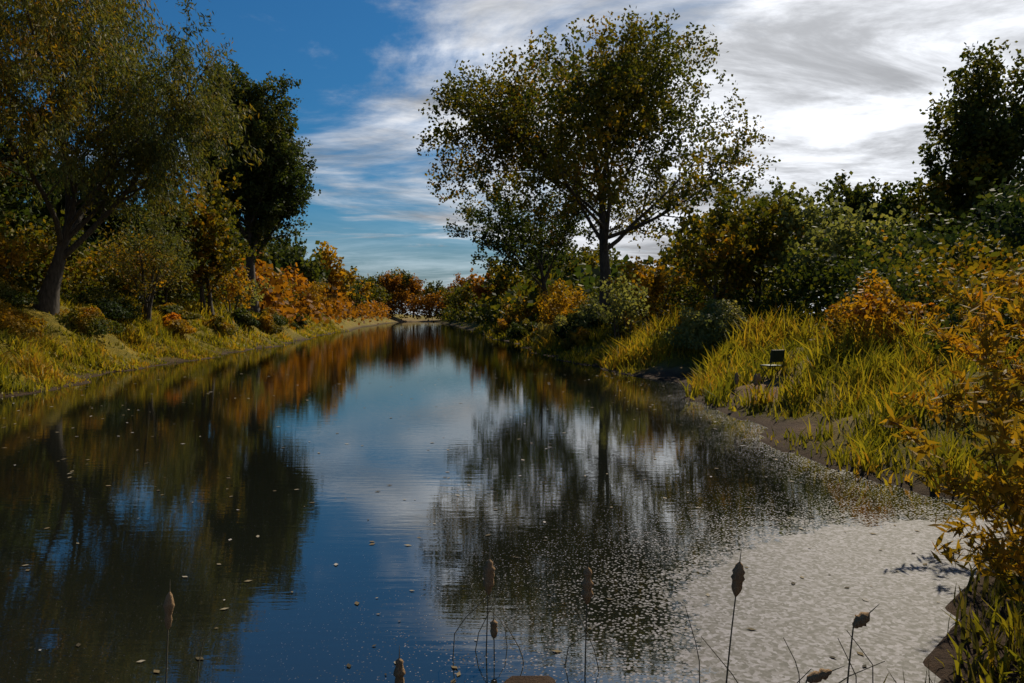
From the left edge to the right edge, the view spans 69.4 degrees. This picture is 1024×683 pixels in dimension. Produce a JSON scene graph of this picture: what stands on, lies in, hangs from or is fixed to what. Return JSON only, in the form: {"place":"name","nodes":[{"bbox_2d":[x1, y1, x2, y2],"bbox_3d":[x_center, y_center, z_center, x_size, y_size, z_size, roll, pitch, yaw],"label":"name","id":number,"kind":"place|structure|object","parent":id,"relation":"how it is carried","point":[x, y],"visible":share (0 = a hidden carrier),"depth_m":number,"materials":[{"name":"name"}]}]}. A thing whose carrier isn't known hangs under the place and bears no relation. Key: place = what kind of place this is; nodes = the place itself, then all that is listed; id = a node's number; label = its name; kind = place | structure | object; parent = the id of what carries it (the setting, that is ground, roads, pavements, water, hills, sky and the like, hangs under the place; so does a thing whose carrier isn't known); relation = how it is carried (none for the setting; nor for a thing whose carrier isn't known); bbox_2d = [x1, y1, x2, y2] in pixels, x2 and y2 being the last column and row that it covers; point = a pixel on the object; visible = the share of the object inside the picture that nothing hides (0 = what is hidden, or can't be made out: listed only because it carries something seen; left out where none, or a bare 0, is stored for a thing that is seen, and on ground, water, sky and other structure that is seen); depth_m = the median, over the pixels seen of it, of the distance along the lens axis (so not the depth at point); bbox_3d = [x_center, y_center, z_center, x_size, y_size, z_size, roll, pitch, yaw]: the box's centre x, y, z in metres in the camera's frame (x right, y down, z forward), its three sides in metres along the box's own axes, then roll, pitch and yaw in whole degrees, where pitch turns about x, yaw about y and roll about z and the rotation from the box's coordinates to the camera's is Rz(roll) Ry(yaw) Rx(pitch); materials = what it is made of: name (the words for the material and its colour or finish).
{"place":"outdoors","nodes":[
{"label":"outdoors","id":0,"kind":"place"},
{"bbox_2d":[0,322,1021,682],"bbox_3d":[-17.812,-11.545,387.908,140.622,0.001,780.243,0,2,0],"label":"water","id":1,"kind":"structure","parent":0,"point":[116,550],"depth_m":6.86,"materials":[{"name":"liquid"}]},
{"bbox_2d":[1,373,989,682],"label":"floating leaves","id":2,"kind":"object","parent":1,"relation":"on","point":[487,535],"visible":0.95,"depth_m":6.42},
{"bbox_2d":[0,300,1023,682],"bbox_3d":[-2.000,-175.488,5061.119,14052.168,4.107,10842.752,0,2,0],"label":"ground","id":3,"kind":"structure","parent":0,"point":[676,370],"depth_m":12.81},
{"bbox_2d":[0,266,38,305],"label":"mound shrub","id":4,"kind":"object","parent":3,"relation":"on","point":[15,295],"visible":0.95,"depth_m":25.98,"materials":[{"name":"green plant"}]},
{"bbox_2d":[0,228,47,300],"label":"tree","id":5,"kind":"object","parent":3,"relation":"on","point":[16,259],"depth_m":26.95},
{"bbox_2d":[0,299,47,332],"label":"mound shrub","id":6,"kind":"object","parent":3,"relation":"on","point":[11,317],"visible":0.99,"depth_m":22.88,"materials":[{"name":"yellow plant"}]},
{"bbox_2d":[0,99,61,240],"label":"tree","id":7,"kind":"object","parent":3,"relation":"on","point":[11,203],"depth_m":35.66,"materials":[{"name":"plant"}]},
{"bbox_2d":[0,0,93,176],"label":"willow tree","id":8,"kind":"object","parent":3,"relation":"on","point":[6,102],"depth_m":25.94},
{"bbox_2d":[0,207,95,285],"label":"tree","id":9,"kind":"object","parent":3,"relation":"on","point":[50,232],"depth_m":30.46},
{"bbox_2d":[9,151,147,268],"bbox_3d":[-29.825,-7.802,51.478,8.960,11.648,9.780,0,2,0],"label":"tree","id":10,"kind":"object","parent":3,"relation":"on","point":[45,211],"depth_m":49.60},
{"bbox_2d":[55,303,125,334],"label":"mound shrub","id":11,"kind":"object","parent":3,"relation":"on","point":[82,314],"visible":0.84,"depth_m":28.52,"materials":[{"name":"green plant"}]},
{"bbox_2d":[61,285,143,318],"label":"mound shrub","id":12,"kind":"object","parent":3,"relation":"on","point":[113,306],"visible":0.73,"depth_m":31.92,"materials":[{"name":"green plant"}]},
{"bbox_2d":[0,290,244,396],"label":"grass","id":13,"kind":"structure","parent":3,"relation":"on","point":[48,374],"depth_m":26.66,"materials":[{"name":"plant"}]},
{"bbox_2d":[0,196,262,312],"bbox_3d":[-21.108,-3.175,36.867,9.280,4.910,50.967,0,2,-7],"label":"undergrowth","id":14,"kind":"object","parent":3,"relation":"on","point":[85,277],"visible":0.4,"depth_m":34.42,"materials":[{"name":"green plant"}]},
{"bbox_2d":[0,0,267,316],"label":"willow tree","id":15,"kind":"object","parent":3,"relation":"on","point":[122,62],"depth_m":26.55,"materials":[{"name":"plant"}]},
{"bbox_2d":[107,234,174,306],"bbox_3d":[-18.930,-3.572,38.129,3.613,4.292,3.454,0,2,0],"label":"tree","id":16,"kind":"object","parent":3,"relation":"on","point":[126,287],"depth_m":37.74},
{"bbox_2d":[91,197,204,321],"bbox_3d":[-17.000,-3.825,34.775,4.724,6.270,6.276,-1,2,-24],"label":"tree","id":17,"kind":"object","parent":3,"relation":"on","point":[157,246],"depth_m":34.59,"materials":[{"name":"plant"}]},
{"bbox_2d":[129,199,191,245],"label":"tree","id":18,"kind":"object","parent":3,"relation":"on","point":[142,224],"visible":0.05,"depth_m":77.65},
{"bbox_2d":[132,233,202,304],"bbox_3d":[-19.529,-3.958,41.698,4.071,4.389,3.657,0,2,0],"label":"tree","id":19,"kind":"object","parent":3,"relation":"on","point":[176,248],"depth_m":41.68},
{"bbox_2d":[163,586,174,682],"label":"cattail","id":20,"kind":"object","parent":3,"relation":"on","point":[168,605],"visible":1,"depth_m":3.99,"materials":[{"name":"brown"}]},
{"bbox_2d":[151,302,201,319],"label":"mound shrub","id":21,"kind":"object","parent":3,"relation":"on","point":[166,308],"visible":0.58,"depth_m":39.34,"materials":[{"name":"green plant"}]},
{"bbox_2d":[157,312,196,334],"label":"mound shrub","id":22,"kind":"object","parent":3,"relation":"on","point":[171,320],"visible":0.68,"depth_m":35.51,"materials":[{"name":"orange plant"}]},
{"bbox_2d":[135,172,257,314],"bbox_3d":[-19.449,-6.122,45.992,7.839,9.075,8.038,0,2,0],"label":"tree","id":23,"kind":"object","parent":3,"relation":"on","point":[207,219],"depth_m":44.82,"materials":[{"name":"plant"}]},
{"bbox_2d":[197,606,230,681],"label":"reed stalk","id":24,"kind":"object","parent":3,"relation":"on","point":[203,642],"visible":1,"depth_m":4.02,"materials":[{"name":"brown"}]},
{"bbox_2d":[202,314,236,334],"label":"mound shrub","id":25,"kind":"object","parent":3,"relation":"on","point":[221,324],"visible":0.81,"depth_m":44.02,"materials":[{"name":"green plant"}]},
{"bbox_2d":[209,268,259,312],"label":"shrub","id":26,"kind":"object","parent":3,"relation":"on","point":[234,290],"depth_m":50.78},
{"bbox_2d":[223,307,260,325],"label":"mound shrub","id":27,"kind":"object","parent":3,"relation":"on","point":[242,316],"visible":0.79,"depth_m":48.39,"materials":[{"name":"green plant"}]},
{"bbox_2d":[137,293,348,349],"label":"grass","id":28,"kind":"structure","parent":3,"relation":"on","point":[242,341],"depth_m":47.50,"materials":[{"name":"plant"}]},
{"bbox_2d":[224,272,273,310],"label":"shrub","id":29,"kind":"object","parent":3,"relation":"on","point":[256,298],"depth_m":55.95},
{"bbox_2d":[183,58,320,313],"bbox_3d":[-21.322,-12.382,59.756,10.801,20.425,10.397,0,2,0],"label":"tall poplar tree","id":30,"kind":"object","parent":3,"relation":"on","point":[284,173],"depth_m":58.46,"materials":[{"name":"plant"}]},
{"bbox_2d":[136,239,371,316],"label":"undergrowth","id":31,"kind":"object","parent":3,"relation":"on","point":[278,266],"visible":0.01,"depth_m":89.40,"materials":[{"name":"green plant"}]},
{"bbox_2d":[233,223,280,263],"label":"tree","id":32,"kind":"object","parent":3,"relation":"on","point":[263,255],"depth_m":97.00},
{"bbox_2d":[253,311,281,333],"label":"mound shrub","id":33,"kind":"object","parent":3,"relation":"on","point":[265,320],"visible":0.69,"depth_m":53.56,"materials":[{"name":"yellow plant"}]},
{"bbox_2d":[253,307,288,325],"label":"mound shrub","id":34,"kind":"object","parent":3,"relation":"on","point":[277,318],"visible":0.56,"depth_m":59.39,"materials":[{"name":"green plant"}]},
{"bbox_2d":[259,272,296,308],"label":"shrub","id":35,"kind":"object","parent":3,"relation":"on","point":[282,291],"depth_m":65.39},
{"bbox_2d":[266,243,306,274],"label":"tree","id":36,"kind":"object","parent":3,"relation":"on","point":[278,257],"visible":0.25,"depth_m":109.29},
{"bbox_2d":[266,232,307,273],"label":"tree","id":37,"kind":"object","parent":3,"relation":"on","point":[301,242],"visible":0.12,"depth_m":121.55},
{"bbox_2d":[272,278,305,312],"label":"shrub","id":38,"kind":"object","parent":3,"relation":"on","point":[304,294],"depth_m":73.63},
{"bbox_2d":[291,313,307,324],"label":"mound shrub","id":39,"kind":"object","parent":3,"relation":"on","point":[301,322],"visible":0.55,"depth_m":74.53,"materials":[{"name":"green plant"}]},
{"bbox_2d":[208,250,396,330],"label":"bushes","id":40,"kind":"object","parent":3,"relation":"on","point":[341,305],"visible":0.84,"depth_m":81.62,"materials":[{"name":"orange plant"}]},
{"bbox_2d":[285,240,330,313],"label":"tree","id":41,"kind":"object","parent":3,"relation":"on","point":[306,267],"depth_m":90.76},
{"bbox_2d":[297,280,329,318],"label":"shrub","id":42,"kind":"object","parent":3,"relation":"on","point":[316,293],"depth_m":81.32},
{"bbox_2d":[311,241,359,314],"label":"tree","id":43,"kind":"object","parent":3,"relation":"on","point":[339,273],"depth_m":103.02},
{"bbox_2d":[344,278,366,320],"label":"tree","id":44,"kind":"object","parent":3,"relation":"on","point":[357,297],"depth_m":133.78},
{"bbox_2d":[350,280,374,317],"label":"tree","id":45,"kind":"object","parent":3,"relation":"on","point":[363,289],"depth_m":151.89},
{"bbox_2d":[355,276,379,302],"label":"tree","id":46,"kind":"object","parent":3,"relation":"on","point":[372,286],"depth_m":172.49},
{"bbox_2d":[359,270,383,289],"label":"tree","id":47,"kind":"object","parent":3,"relation":"on","point":[377,279],"visible":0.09,"depth_m":248.38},
{"bbox_2d":[370,284,387,316],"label":"tree","id":48,"kind":"object","parent":3,"relation":"on","point":[382,298],"depth_m":194.25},
{"bbox_2d":[377,270,411,313],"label":"tree","id":49,"kind":"object","parent":3,"relation":"on","point":[388,280],"depth_m":241.48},
{"bbox_2d":[385,267,412,313],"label":"tree","id":50,"kind":"object","parent":3,"relation":"on","point":[405,277],"depth_m":245.28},
{"bbox_2d":[393,647,405,682],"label":"cattail","id":51,"kind":"object","parent":3,"relation":"on","point":[399,673],"visible":1,"depth_m":3.95,"materials":[{"name":"brown"}]},
{"bbox_2d":[406,273,426,317],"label":"tree","id":52,"kind":"object","parent":3,"relation":"on","point":[415,284],"depth_m":245.64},
{"bbox_2d":[384,289,453,321],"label":"undergrowth","id":53,"kind":"object","parent":3,"relation":"on","point":[397,301],"visible":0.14,"depth_m":237.90,"materials":[{"name":"orange plant"}]},
{"bbox_2d":[415,280,445,317],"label":"tree","id":54,"kind":"object","parent":3,"relation":"on","point":[433,289],"depth_m":245.70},
{"bbox_2d":[440,288,459,307],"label":"bush","id":55,"kind":"object","parent":3,"relation":"on","point":[447,299],"visible":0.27,"depth_m":194.02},
{"bbox_2d":[447,287,461,308],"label":"bush","id":56,"kind":"object","parent":3,"relation":"on","point":[456,296],"visible":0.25,"depth_m":171.00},
{"bbox_2d":[448,273,469,288],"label":"tree","id":57,"kind":"object","parent":3,"relation":"on","point":[462,281],"visible":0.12,"depth_m":250.38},
{"bbox_2d":[452,282,474,320],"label":"tree","id":58,"kind":"object","parent":3,"relation":"on","point":[464,290],"depth_m":150.34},
{"bbox_2d":[468,263,497,306],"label":"tree","id":59,"kind":"object","parent":3,"relation":"on","point":[477,289],"depth_m":116.93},
{"bbox_2d":[483,551,494,654],"bbox_3d":[-0.135,1.706,4.363,0.076,0.992,0.074,0,2,0],"label":"cattail","id":60,"kind":"object","parent":3,"relation":"on","point":[488,576],"visible":0.91,"depth_m":4.33,"materials":[{"name":"brown"}]},
{"bbox_2d":[490,608,497,658],"bbox_3d":[-0.106,1.855,4.318,0.048,0.608,0.048,0,2,0],"label":"cattail","id":61,"kind":"object","parent":3,"relation":"on","point":[493,629],"visible":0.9,"depth_m":4.30,"materials":[{"name":"brown"}]},
{"bbox_2d":[477,256,526,308],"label":"tree","id":62,"kind":"object","parent":3,"relation":"on","point":[504,281],"depth_m":90.41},
{"bbox_2d":[492,313,520,334],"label":"mound shrub","id":63,"kind":"object","parent":3,"relation":"on","point":[502,323],"visible":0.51,"depth_m":65.16,"materials":[{"name":"orange plant"}]},
{"bbox_2d":[434,269,585,328],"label":"bushes","id":64,"kind":"object","parent":3,"relation":"on","point":[486,311],"visible":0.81,"depth_m":80.69,"materials":[{"name":"green plant"}]},
{"bbox_2d":[507,318,537,338],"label":"mound shrub","id":65,"kind":"object","parent":3,"relation":"on","point":[525,326],"visible":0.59,"depth_m":55.16,"materials":[{"name":"green plant"}]},
{"bbox_2d":[508,298,540,321],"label":"shrub","id":66,"kind":"object","parent":3,"relation":"on","point":[535,310],"depth_m":62.85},
{"bbox_2d":[443,165,609,307],"bbox_3d":[0.824,-6.669,53.809,11.873,12.353,11.737,0,2,0],"label":"poplar tree","id":67,"kind":"object","parent":3,"relation":"on","point":[522,226],"depth_m":52.36,"materials":[{"name":"plant"}]},
{"bbox_2d":[534,311,554,331],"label":"mound shrub","id":68,"kind":"object","parent":3,"relation":"on","point":[539,320],"visible":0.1,"depth_m":51.62,"materials":[{"name":"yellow plant"}]},
{"bbox_2d":[521,238,569,289],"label":"tree","id":69,"kind":"object","parent":3,"relation":"on","point":[545,265],"visible":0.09,"depth_m":108.10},
{"bbox_2d":[531,313,567,343],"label":"mound shrub","id":70,"kind":"object","parent":3,"relation":"on","point":[543,328],"visible":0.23,"depth_m":41.43,"materials":[{"name":"green plant"}]},
{"bbox_2d":[537,284,577,324],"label":"shrub","id":71,"kind":"object","parent":3,"relation":"on","point":[557,310],"depth_m":46.57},
{"bbox_2d":[538,276,583,317],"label":"shrub","id":72,"kind":"object","parent":3,"relation":"on","point":[565,296],"depth_m":51.33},
{"bbox_2d":[471,313,655,347],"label":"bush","id":73,"kind":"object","parent":3,"relation":"on","point":[502,335],"depth_m":63.99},
{"bbox_2d":[562,288,589,311],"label":"shrub","id":74,"kind":"object","parent":3,"relation":"on","point":[584,298],"depth_m":56.72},
{"bbox_2d":[559,326,595,349],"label":"mound shrub","id":75,"kind":"object","parent":3,"relation":"on","point":[580,335],"visible":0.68,"depth_m":36.04,"materials":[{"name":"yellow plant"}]},
{"bbox_2d":[552,303,606,338],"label":"mound shrub","id":76,"kind":"object","parent":3,"relation":"on","point":[561,332],"visible":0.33,"depth_m":38.31,"materials":[{"name":"green plant"}]},
{"bbox_2d":[563,303,602,331],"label":"shrub","id":77,"kind":"object","parent":3,"relation":"on","point":[584,322],"depth_m":37.76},
{"bbox_2d":[556,246,613,288],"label":"bush","id":78,"kind":"object","parent":3,"relation":"on","point":[594,260],"depth_m":83.20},
{"bbox_2d":[467,254,704,314],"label":"bushes","id":79,"kind":"object","parent":3,"relation":"on","point":[586,279],"visible":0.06,"depth_m":64.96,"materials":[{"name":"green plant"}]},
{"bbox_2d":[580,565,593,674],"bbox_3d":[0.417,1.656,4.112,0.075,0.955,0.074,0,2,0],"label":"cattail","id":80,"kind":"object","parent":3,"relation":"on","point":[587,593],"visible":1,"depth_m":4.08,"materials":[{"name":"brown"}]},
{"bbox_2d":[554,242,619,272],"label":"tree","id":81,"kind":"object","parent":3,"relation":"on","point":[610,252],"visible":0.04,"depth_m":95.93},
{"bbox_2d":[413,5,780,316],"bbox_3d":[5.270,-9.863,44.938,22.232,18.500,19.650,0,2,0],"label":"tree","id":82,"kind":"object","parent":3,"relation":"on","point":[632,74],"depth_m":42.71,"materials":[{"name":"plant"}]},
{"bbox_2d":[578,264,649,343],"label":"pale bush","id":83,"kind":"object","parent":3,"relation":"on","point":[624,304],"depth_m":31.88,"materials":[{"name":"plant"}]},
{"bbox_2d":[603,311,649,339],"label":"mound shrub","id":84,"kind":"object","parent":3,"relation":"on","point":[622,333],"visible":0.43,"depth_m":32.33,"materials":[{"name":"green plant"}]},
{"bbox_2d":[600,252,694,324],"bbox_3d":[6.801,-2.397,35.693,4.202,4.173,3.773,1,2,36],"label":"shrub","id":85,"kind":"object","parent":3,"relation":"on","point":[653,281],"depth_m":35.76,"materials":[{"name":"plant"}]},
{"bbox_2d":[655,222,713,278],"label":"tree","id":86,"kind":"object","parent":3,"relation":"on","point":[663,254],"visible":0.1,"depth_m":69.31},
{"bbox_2d":[665,302,708,340],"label":"mound shrub","id":87,"kind":"object","parent":3,"relation":"on","point":[701,305],"visible":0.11,"depth_m":28.39,"materials":[{"name":"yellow plant"}]},
{"bbox_2d":[663,298,754,349],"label":"mound shrub","id":88,"kind":"object","parent":3,"relation":"on","point":[706,320],"visible":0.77,"depth_m":24.95,"materials":[{"name":"green plant"}]},
{"bbox_2d":[647,152,782,316],"bbox_3d":[8.410,-3.996,30.022,4.363,7.584,5.898,2,3,37],"label":"bush","id":89,"kind":"object","parent":3,"relation":"on","point":[727,226],"depth_m":29.68,"materials":[{"name":"plant"}]},
{"bbox_2d":[725,549,744,682],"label":"cattail","id":90,"kind":"object","parent":3,"relation":"on","point":[737,576],"visible":1,"depth_m":3.88,"materials":[{"name":"brown"}]},
{"bbox_2d":[529,300,967,411],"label":"grass","id":91,"kind":"structure","parent":3,"relation":"on","point":[714,381],"depth_m":21.75,"materials":[{"name":"plant"}]},
{"bbox_2d":[700,182,830,315],"bbox_3d":[10.549,-3.437,31.833,5.678,6.598,5.520,0,2,0],"label":"bush","id":92,"kind":"object","parent":3,"relation":"on","point":[773,235],"depth_m":30.41,"materials":[{"name":"plant"}]},
{"bbox_2d":[760,349,784,381],"bbox_3d":[6.160,0.558,17.501,0.391,0.756,0.418,-1,2,-20],"label":"chair","id":93,"kind":"object","parent":3,"relation":"on","point":[776,355],"visible":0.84,"depth_m":17.34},
{"bbox_2d":[739,181,821,305],"bbox_3d":[15.803,-4.997,44.538,7.172,8.805,6.404,0,2,0],"label":"bush","id":94,"kind":"object","parent":3,"relation":"on","point":[776,189],"depth_m":43.05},
{"bbox_2d":[571,177,1023,334],"bbox_3d":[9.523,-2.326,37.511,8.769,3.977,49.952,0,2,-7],"label":"undergrowth","id":95,"kind":"object","parent":3,"relation":"on","point":[969,270],"visible":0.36,"depth_m":23.83,"materials":[{"name":"green plant"}]},
{"bbox_2d":[805,666,843,682],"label":"cattail","id":96,"kind":"object","parent":3,"relation":"on","point":[815,676],"visible":1,"depth_m":3.59,"materials":[{"name":"brown"}]},
{"bbox_2d":[759,185,925,314],"bbox_3d":[13.088,-3.102,29.116,6.219,6.184,5.544,0,2,0],"label":"bush","id":97,"kind":"object","parent":3,"relation":"on","point":[841,227],"depth_m":28.33,"materials":[{"name":"plant"}]},
{"bbox_2d":[847,604,878,682],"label":"cattail","id":98,"kind":"object","parent":3,"relation":"on","point":[861,619],"visible":0.99,"depth_m":3.74,"materials":[{"name":"brown"}]},
{"bbox_2d":[803,169,934,286],"bbox_3d":[19.223,-4.778,39.922,6.509,8.546,7.861,0,2,0],"label":"bush","id":99,"kind":"object","parent":3,"relation":"on","point":[856,197],"depth_m":38.63,"materials":[{"name":"plant"}]},
{"bbox_2d":[807,269,949,352],"bbox_3d":[8.364,-0.716,16.925,2.867,1.901,3.248,0,2,0],"label":"mound shrub","id":100,"kind":"object","parent":3,"relation":"on","point":[885,298],"visible":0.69,"depth_m":16.45,"materials":[{"name":"orange plant"}]},
{"bbox_2d":[738,311,1023,682],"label":"grass","id":101,"kind":"structure","parent":3,"relation":"on","point":[899,379],"depth_m":10.96,"materials":[{"name":"plant"}]},
{"bbox_2d":[824,255,938,325],"bbox_3d":[9.045,-0.974,18.379,2.498,2.297,2.746,0,2,0],"label":"bush","id":102,"kind":"object","parent":3,"relation":"on","point":[901,286],"depth_m":18.05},
{"bbox_2d":[873,267,952,334],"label":"mound shrub","id":103,"kind":"object","parent":3,"relation":"on","point":[921,292],"visible":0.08,"depth_m":18.58,"materials":[{"name":"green plant"}]},
{"bbox_2d":[878,283,1023,611],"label":"willow shrub","id":104,"kind":"object","parent":3,"relation":"on","point":[992,489],"depth_m":4.26,"materials":[{"name":"plant"}]},
{"bbox_2d":[883,590,1023,682],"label":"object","id":105,"kind":"object","parent":3,"relation":"on","point":[971,673],"depth_m":4.29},
{"bbox_2d":[888,266,1023,526],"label":"willow shrub","id":106,"kind":"object","parent":3,"relation":"on","point":[968,343],"depth_m":6.58,"materials":[{"name":"plant"}]},
{"bbox_2d":[907,147,1023,274],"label":"bush","id":107,"kind":"object","parent":3,"relation":"on","point":[938,201],"depth_m":36.15,"materials":[{"name":"plant"}]},
{"bbox_2d":[908,37,1023,224],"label":"poplar tree","id":108,"kind":"object","parent":3,"relation":"on","point":[997,122],"depth_m":36.78,"materials":[{"name":"plant"}]},
{"bbox_2d":[913,178,1023,274],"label":"bush","id":109,"kind":"object","parent":3,"relation":"on","point":[953,228],"depth_m":26.20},
{"bbox_2d":[922,267,1023,359],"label":"mound shrub","id":110,"kind":"object","parent":3,"relation":"on","point":[953,317],"visible":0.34,"depth_m":13.41,"materials":[{"name":"orange plant"}]},
{"bbox_2d":[931,175,1023,286],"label":"bush","id":111,"kind":"object","parent":3,"relation":"on","point":[1008,219],"depth_m":20.02,"materials":[{"name":"plant"}]},
{"bbox_2d":[953,470,1023,657],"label":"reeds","id":112,"kind":"object","parent":3,"relation":"on","point":[985,585],"depth_m":5.09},
{"bbox_2d":[0,0,1023,315],"label":"sky","id":113,"kind":"structure","parent":0,"point":[838,85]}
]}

